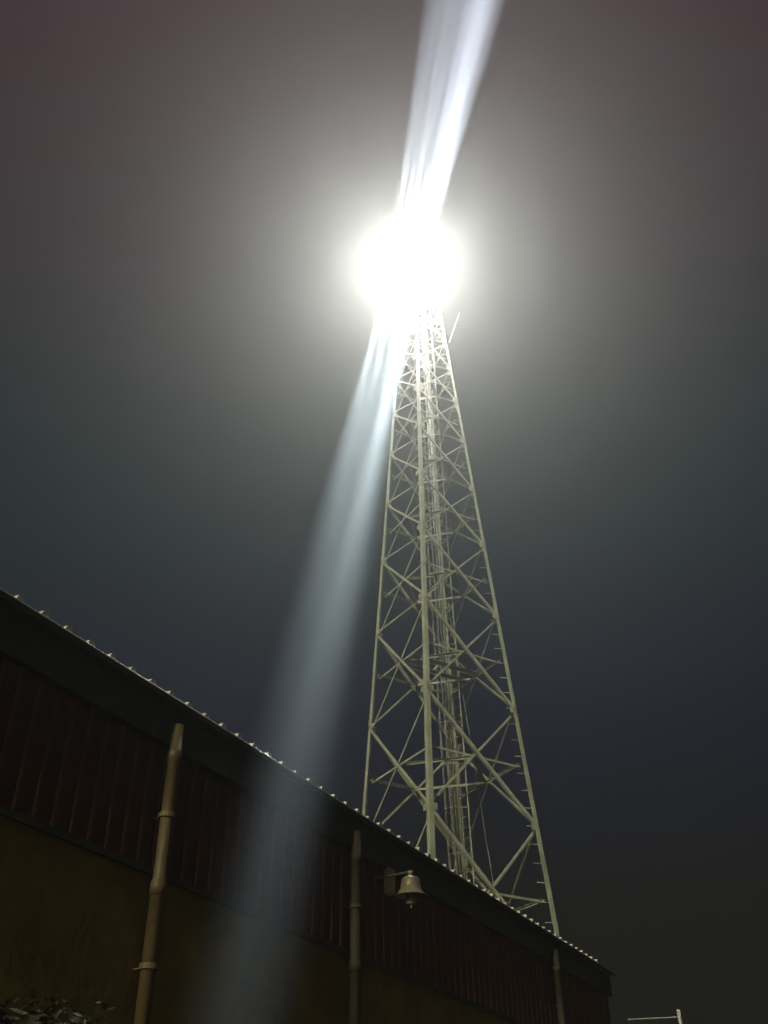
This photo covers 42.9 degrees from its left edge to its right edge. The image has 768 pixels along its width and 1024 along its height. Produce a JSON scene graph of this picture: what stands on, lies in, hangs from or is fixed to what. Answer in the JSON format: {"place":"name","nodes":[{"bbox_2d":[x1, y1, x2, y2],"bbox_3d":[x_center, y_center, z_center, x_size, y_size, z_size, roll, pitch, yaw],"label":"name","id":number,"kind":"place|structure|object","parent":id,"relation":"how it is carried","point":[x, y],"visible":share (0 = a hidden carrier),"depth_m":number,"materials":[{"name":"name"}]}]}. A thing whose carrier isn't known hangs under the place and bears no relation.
{"place":"outdoors","nodes":[
{"label":"outdoors","id":0,"kind":"place"},
{"bbox_2d":[0,588,615,1023],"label":"shed building","id":1,"kind":"structure","parent":0,"point":[168,858],"depth_m":7.32,"materials":[{"name":"brown paint"}]},
{"bbox_2d":[384,867,394,895],"bbox_3d":[0.048,3.676,9.821,0.092,0.340,0.110,-18,-40,22],"label":"junction box","id":2,"kind":"object","parent":1,"relation":"attached to","point":[389,886],"visible":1,"depth_m":9.74,"materials":[{"name":"beige plastic"}]},
{"bbox_2d":[371,870,428,908],"bbox_3d":[0.147,3.642,9.429,0.583,0.396,0.336,-18,-40,22],"label":"bell","id":3,"kind":"object","parent":1,"relation":"attached to","point":[410,892],"visible":1,"depth_m":9.35,"materials":[{"name":"metal"}]},
{"bbox_2d":[0,0,767,1023],"label":"sky","id":4,"kind":"structure","parent":0,"point":[206,206],"materials":[{"name":"grey"}]},
{"label":"ground","id":5,"kind":"structure","parent":0,"visible":0},
{"bbox_2d":[0,994,115,1023],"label":"shrub","id":6,"kind":"object","parent":5,"relation":"on","point":[5,1018],"visible":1,"depth_m":4.58,"materials":[{"name":"green plant"}]},
{"bbox_2d":[362,237,559,936],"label":"floodlight tower","id":7,"kind":"structure","parent":5,"relation":"on","point":[465,858],"depth_m":32.00,"materials":[{"name":"metal"}]},
{"bbox_2d":[628,1010,681,1023],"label":"slim post","id":8,"kind":"object","parent":5,"relation":"on","point":[679,1016],"visible":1,"depth_m":17.95,"materials":[{"name":"metal"}]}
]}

